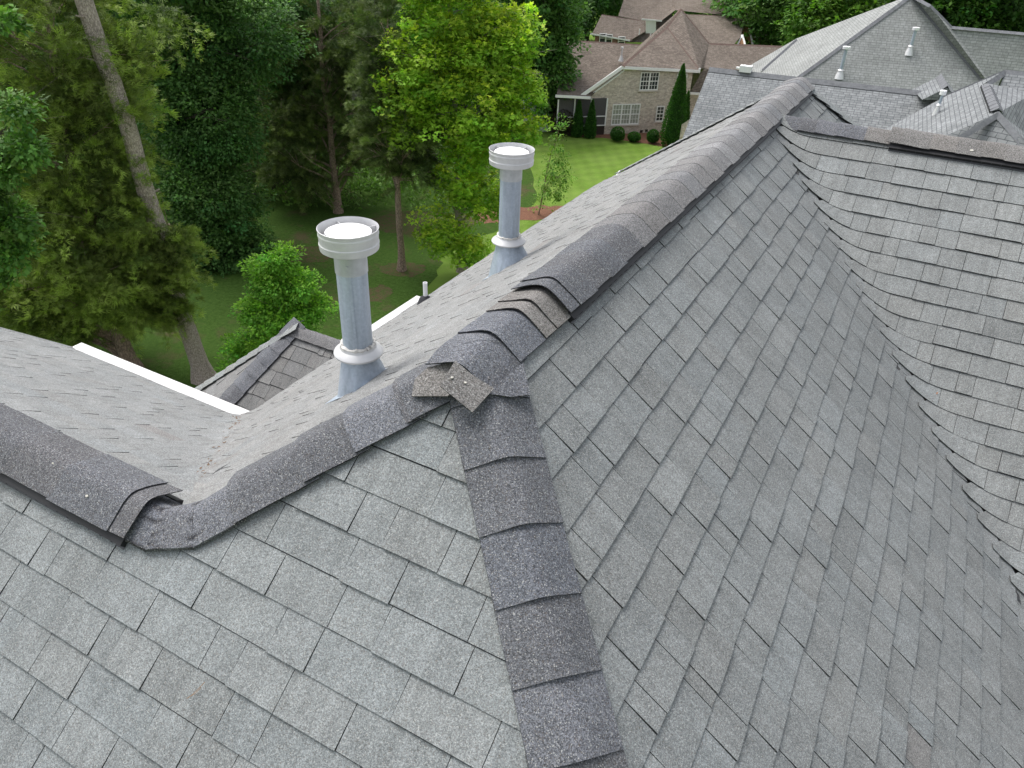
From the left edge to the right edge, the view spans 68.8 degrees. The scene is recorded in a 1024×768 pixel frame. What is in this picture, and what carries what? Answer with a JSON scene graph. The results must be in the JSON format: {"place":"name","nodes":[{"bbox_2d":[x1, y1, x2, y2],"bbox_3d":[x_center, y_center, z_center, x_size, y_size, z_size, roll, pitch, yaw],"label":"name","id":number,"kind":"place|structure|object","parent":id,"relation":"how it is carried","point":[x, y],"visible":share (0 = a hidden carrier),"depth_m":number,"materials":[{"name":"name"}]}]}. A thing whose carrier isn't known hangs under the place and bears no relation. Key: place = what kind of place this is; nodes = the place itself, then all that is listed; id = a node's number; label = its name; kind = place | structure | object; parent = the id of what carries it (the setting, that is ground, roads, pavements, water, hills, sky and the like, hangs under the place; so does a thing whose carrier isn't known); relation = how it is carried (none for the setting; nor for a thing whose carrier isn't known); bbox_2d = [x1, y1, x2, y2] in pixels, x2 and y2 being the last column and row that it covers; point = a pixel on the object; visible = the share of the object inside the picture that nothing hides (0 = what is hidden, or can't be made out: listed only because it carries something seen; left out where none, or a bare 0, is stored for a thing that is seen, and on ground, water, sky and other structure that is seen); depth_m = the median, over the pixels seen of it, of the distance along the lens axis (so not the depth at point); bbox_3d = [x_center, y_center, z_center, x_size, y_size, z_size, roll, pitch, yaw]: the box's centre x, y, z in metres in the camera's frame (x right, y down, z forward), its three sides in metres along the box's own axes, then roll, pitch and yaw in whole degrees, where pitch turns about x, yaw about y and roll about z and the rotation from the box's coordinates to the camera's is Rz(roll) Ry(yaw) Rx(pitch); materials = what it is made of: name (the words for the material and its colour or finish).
{"place":"outdoors","nodes":[
{"label":"outdoors","id":0,"kind":"place"},
{"bbox_2d":[0,37,536,387],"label":"wooded ground","id":1,"kind":"structure","parent":0,"point":[215,322],"depth_m":35.08,"materials":[{"name":"green plant"}]},
{"bbox_2d":[0,12,66,88],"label":"broadleaf tree","id":2,"kind":"object","parent":1,"relation":"on","point":[22,49],"visible":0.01,"depth_m":47.23,"materials":[{"name":"green plant"}]},
{"bbox_2d":[0,3,79,292],"bbox_3d":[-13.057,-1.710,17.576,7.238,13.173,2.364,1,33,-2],"label":"hickory tree","id":3,"kind":"object","parent":1,"relation":"on","point":[16,238],"visible":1,"depth_m":15.65,"materials":[{"name":"green plant"}]},
{"bbox_2d":[0,3,135,140],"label":"broadleaf tree","id":4,"kind":"object","parent":1,"relation":"on","point":[76,13],"depth_m":43.70,"materials":[{"name":"green plant"}]},
{"bbox_2d":[0,0,216,367],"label":"cedar tree","id":5,"kind":"object","parent":1,"relation":"on","point":[53,281],"visible":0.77,"depth_m":22.42,"materials":[{"name":"green plant"}]},
{"bbox_2d":[65,139,219,349],"bbox_3d":[-12.196,-3.659,24.584,4.949,8.663,4.537,-15,37,-26],"label":"cedar tree","id":6,"kind":"object","parent":1,"relation":"on","point":[171,244],"visible":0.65,"depth_m":23.78,"materials":[{"name":"green plant"}]},
{"bbox_2d":[74,0,215,384],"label":"pine tree","id":7,"kind":"object","parent":1,"relation":"on","point":[201,369],"visible":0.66,"depth_m":22.61,"materials":[{"name":"brown plant"}]},
{"bbox_2d":[109,3,270,144],"bbox_3d":[-20.843,-23.615,46.876,13.027,17.458,14.152,-10,35,-19],"label":"broadleaf tree","id":8,"kind":"object","parent":1,"relation":"on","point":[202,56],"depth_m":47.60,"materials":[{"name":"green plant"}]},
{"bbox_2d":[67,0,320,277],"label":"oak tree","id":9,"kind":"object","parent":1,"relation":"on","point":[191,181],"visible":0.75,"depth_m":33.20,"materials":[{"name":"green plant"}]},
{"bbox_2d":[10,50,467,212],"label":"undergrowth","id":10,"kind":"object","parent":1,"relation":"on","point":[375,183],"visible":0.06,"depth_m":43.37,"materials":[{"name":"green plant"}]},
{"bbox_2d":[197,0,351,109],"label":"broadleaf tree","id":11,"kind":"object","parent":1,"relation":"on","point":[314,31],"visible":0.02,"depth_m":52.40,"materials":[{"name":"green plant"}]},
{"bbox_2d":[212,231,338,372],"bbox_3d":[-7.301,-1.559,23.651,4.392,6.505,3.173,-16,37,-26],"label":"young tree","id":12,"kind":"object","parent":1,"relation":"on","point":[274,276],"visible":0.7,"depth_m":22.47,"materials":[{"name":"green plant"}]},
{"bbox_2d":[226,0,333,193],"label":"oak tree","id":13,"kind":"object","parent":1,"relation":"on","point":[299,8],"visible":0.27,"depth_m":38.17,"materials":[{"name":"green plant"}]},
{"bbox_2d":[219,58,347,201],"bbox_3d":[-13.263,-14.569,42.478,8.200,9.229,6.063,2,33,-1],"label":"cedar tree","id":14,"kind":"object","parent":1,"relation":"on","point":[311,144],"visible":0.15,"depth_m":41.82,"materials":[{"name":"green plant"}]},
{"bbox_2d":[243,0,396,213],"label":"cedar tree","id":15,"kind":"object","parent":1,"relation":"on","point":[330,110],"visible":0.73,"depth_m":38.91,"materials":[{"name":"green plant"}]},
{"bbox_2d":[306,0,355,102],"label":"broadleaf tree","id":16,"kind":"object","parent":1,"relation":"on","point":[329,36],"visible":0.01,"depth_m":60.01,"materials":[{"name":"green plant"}]},
{"bbox_2d":[310,0,457,119],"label":"broadleaf tree","id":17,"kind":"object","parent":1,"relation":"on","point":[377,36],"visible":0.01,"depth_m":51.87,"materials":[{"name":"green plant"}]},
{"bbox_2d":[383,0,520,111],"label":"broadleaf tree","id":18,"kind":"object","parent":1,"relation":"on","point":[466,106],"visible":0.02,"depth_m":55.18,"materials":[{"name":"green plant"}]},
{"bbox_2d":[267,246,329,262],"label":"dry ground","id":19,"kind":"structure","parent":0,"point":[314,253],"depth_m":36.83,"materials":[{"name":"brown soil"}]},
{"bbox_2d":[369,284,392,301],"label":"dry ground","id":20,"kind":"structure","parent":0,"point":[380,292],"depth_m":33.64,"materials":[{"name":"brown soil"}]},
{"bbox_2d":[378,262,425,276],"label":"dry ground","id":21,"kind":"structure","parent":0,"point":[413,269],"depth_m":35.80,"materials":[{"name":"brown soil"}]},
{"bbox_2d":[337,0,449,271],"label":"cedar tree","id":22,"kind":"object","parent":21,"relation":"on","point":[398,166],"visible":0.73,"depth_m":31.28,"materials":[{"name":"green plant"}]},
{"bbox_2d":[369,211,479,235],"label":"dry ground","id":23,"kind":"structure","parent":0,"point":[386,223],"depth_m":41.15,"materials":[{"name":"brown soil"}]},
{"bbox_2d":[71,0,782,294],"bbox_3d":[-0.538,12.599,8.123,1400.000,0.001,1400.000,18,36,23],"label":"ground","id":24,"kind":"structure","parent":0,"point":[594,161],"depth_m":51.64,"materials":[{"name":"green plant"}]},
{"bbox_2d":[368,0,556,273],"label":"sweetgum tree","id":25,"kind":"object","parent":24,"relation":"on","point":[503,36],"visible":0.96,"depth_m":30.17,"materials":[{"name":"green plant"}]},
{"bbox_2d":[499,0,592,131],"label":"ash tree","id":26,"kind":"object","parent":24,"relation":"on","point":[561,26],"visible":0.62,"depth_m":54.46,"materials":[{"name":"green plant"}]},
{"bbox_2d":[499,0,595,42],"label":"broadleaf tree","id":27,"kind":"object","parent":24,"relation":"on","point":[582,3],"visible":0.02,"depth_m":70.46,"materials":[{"name":"green plant"}]},
{"bbox_2d":[550,109,572,134],"bbox_3d":[3.814,-19.951,57.021,1.902,2.130,1.863,18,36,23],"label":"shrub","id":28,"kind":"object","parent":24,"relation":"on","point":[566,119],"visible":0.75,"depth_m":56.66,"materials":[{"name":"green plant"}]},
{"bbox_2d":[571,100,583,137],"bbox_3d":[5.000,-20.088,56.684,1.116,2.811,1.116,18,36,23],"label":"arborvitae","id":29,"kind":"object","parent":24,"relation":"on","point":[577,125],"visible":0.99,"depth_m":56.63,"materials":[{"name":"green plant"}]},
{"bbox_2d":[573,0,609,37],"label":"broadleaf tree","id":30,"kind":"object","parent":24,"relation":"on","point":[585,27],"visible":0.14,"depth_m":86.25,"materials":[{"name":"green plant"}]},
{"bbox_2d":[574,0,630,40],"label":"broadleaf tree","id":31,"kind":"object","parent":24,"relation":"on","point":[614,7],"visible":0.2,"depth_m":90.18,"materials":[{"name":"green plant"}]},
{"bbox_2d":[610,126,624,141],"bbox_3d":[7.999,-18.836,56.451,1.223,1.174,1.269,18,36,23],"label":"round shrub","id":32,"kind":"object","parent":24,"relation":"on","point":[617,135],"visible":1,"depth_m":56.20,"materials":[{"name":"green plant"}]},
{"bbox_2d":[579,132,666,145],"bbox_3d":[8.909,-20.698,60.376,15.715,0.001,9.628,18,36,23],"label":"mulch bed","id":33,"kind":"object","parent":24,"relation":"on","point":[644,139],"visible":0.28,"depth_m":57.55,"materials":[{"name":"brown wood"}]},
{"bbox_2d":[583,99,596,138],"bbox_3d":[5.973,-19.977,56.472,1.082,2.924,1.112,18,36,23],"label":"arborvitae","id":34,"kind":"object","parent":33,"relation":"on","point":[590,128],"visible":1,"depth_m":56.44,"materials":[{"name":"green plant"}]},
{"bbox_2d":[627,131,640,141],"bbox_3d":[9.264,-18.660,56.556,1.124,0.855,1.140,18,36,23],"label":"round shrub","id":35,"kind":"object","parent":33,"relation":"on","point":[635,137],"visible":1,"depth_m":56.36,"materials":[{"name":"green plant"}]},
{"bbox_2d":[646,129,659,142],"bbox_3d":[10.642,-18.639,56.369,1.054,1.121,1.080,18,36,23],"label":"round shrub","id":36,"kind":"object","parent":33,"relation":"on","point":[652,136],"visible":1,"depth_m":56.15,"materials":[{"name":"green plant"}]},
{"bbox_2d":[660,63,687,146],"bbox_3d":[12.033,-20.221,54.498,2.023,5.907,2.019,18,36,23],"label":"arborvitae","id":37,"kind":"object","parent":33,"relation":"on","point":[676,111],"visible":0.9,"depth_m":54.38,"materials":[{"name":"green plant"}]},
{"bbox_2d":[683,90,690,122],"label":"arborvitae","id":38,"kind":"object","parent":33,"relation":"on","point":[688,98],"visible":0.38,"depth_m":55.72,"materials":[{"name":"green plant"}]},
{"bbox_2d":[517,9,782,135],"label":"brick house","id":39,"kind":"structure","parent":24,"relation":"on","point":[636,96],"depth_m":58.08,"materials":[{"name":"brown brick"}]},
{"bbox_2d":[610,104,640,126],"bbox_3d":[8.801,-20.823,57.940,2.434,1.640,0.120,-7,34,-14],"label":"window","id":40,"kind":"structure","parent":39,"relation":"in","point":[622,114],"depth_m":57.95,"materials":[{"name":"white glass"}]},
{"bbox_2d":[638,72,659,91],"bbox_3d":[10.463,-23.025,57.033,1.657,1.404,0.120,-7,34,-14],"label":"window","id":41,"kind":"structure","parent":39,"relation":"in","point":[649,81],"depth_m":57.03,"materials":[{"name":"white glass"}]},
{"bbox_2d":[654,106,664,122],"bbox_3d":[11.590,-21.126,58.653,0.791,1.254,0.120,-7,34,-14],"label":"window","id":42,"kind":"structure","parent":39,"relation":"in","point":[660,109],"depth_m":58.66,"materials":[{"name":"white glass"}]},
{"bbox_2d":[590,0,766,71],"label":"brown house","id":43,"kind":"structure","parent":24,"relation":"on","point":[646,20],"depth_m":77.34,"materials":[{"name":"brown"}]},
{"bbox_2d":[599,33,606,41],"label":"window","id":44,"kind":"structure","parent":43,"relation":"in","point":[601,39],"depth_m":75.19,"materials":[{"name":"white glass"}]},
{"bbox_2d":[605,34,612,41],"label":"window","id":45,"kind":"structure","parent":43,"relation":"in","point":[608,39],"depth_m":75.37,"materials":[{"name":"white glass"}]},
{"bbox_2d":[618,36,624,42],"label":"window","id":46,"kind":"structure","parent":43,"relation":"in","point":[619,41],"depth_m":75.77,"materials":[{"name":"white glass"}]},
{"bbox_2d":[676,11,715,14],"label":"broadleaf tree","id":47,"kind":"object","parent":24,"relation":"on","point":[686,12],"visible":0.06,"depth_m":106.79,"materials":[{"name":"green plant"}]},
{"bbox_2d":[700,0,796,45],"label":"broadleaf tree","id":48,"kind":"object","parent":24,"relation":"on","point":[757,16],"visible":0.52,"depth_m":75.99,"materials":[{"name":"green plant"}]},
{"bbox_2d":[770,0,889,45],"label":"broadleaf tree","id":49,"kind":"object","parent":24,"relation":"on","point":[810,16],"visible":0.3,"depth_m":68.63,"materials":[{"name":"green plant"}]},
{"bbox_2d":[877,0,979,25],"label":"broadleaf tree","id":50,"kind":"object","parent":24,"relation":"on","point":[938,9],"depth_m":71.26,"materials":[{"name":"green plant"}]},
{"bbox_2d":[878,0,1023,31],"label":"broadleaf tree","id":51,"kind":"object","parent":24,"relation":"on","point":[958,15],"visible":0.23,"depth_m":66.31,"materials":[{"name":"green plant"}]},
{"bbox_2d":[951,0,1023,31],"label":"broadleaf tree","id":52,"kind":"object","parent":24,"relation":"on","point":[1012,7],"visible":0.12,"depth_m":67.02,"materials":[{"name":"green plant"}]},
{"bbox_2d":[0,77,1023,767],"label":"house","id":53,"kind":"structure","parent":0,"point":[680,453],"depth_m":2.84,"materials":[{"name":"grey"}]},
{"bbox_2d":[197,416,240,476],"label":"leaf litter","id":54,"kind":"object","parent":53,"relation":"on","point":[219,446],"visible":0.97,"depth_m":4.32,"materials":[{"name":"brown plant"}]},
{"bbox_2d":[474,205,561,222],"bbox_3d":[0.832,-9.797,42.935,6.174,0.001,2.394,-6,34,-14],"label":"mulch bed","id":55,"kind":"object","parent":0,"point":[525,214],"depth_m":42.92,"materials":[{"name":"brown soil"}]},
{"bbox_2d":[525,113,577,214],"bbox_3d":[2.223,-12.110,41.323,2.774,5.766,3.285,18,36,23],"label":"sapling","id":56,"kind":"object","parent":55,"relation":"on","point":[548,176],"visible":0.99,"depth_m":41.39,"materials":[{"name":"green plant"}]},
{"bbox_2d":[679,0,1023,145],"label":"grey house","id":57,"kind":"structure","parent":0,"point":[921,65],"depth_m":43.54,"materials":[{"name":"grey"}]}
]}

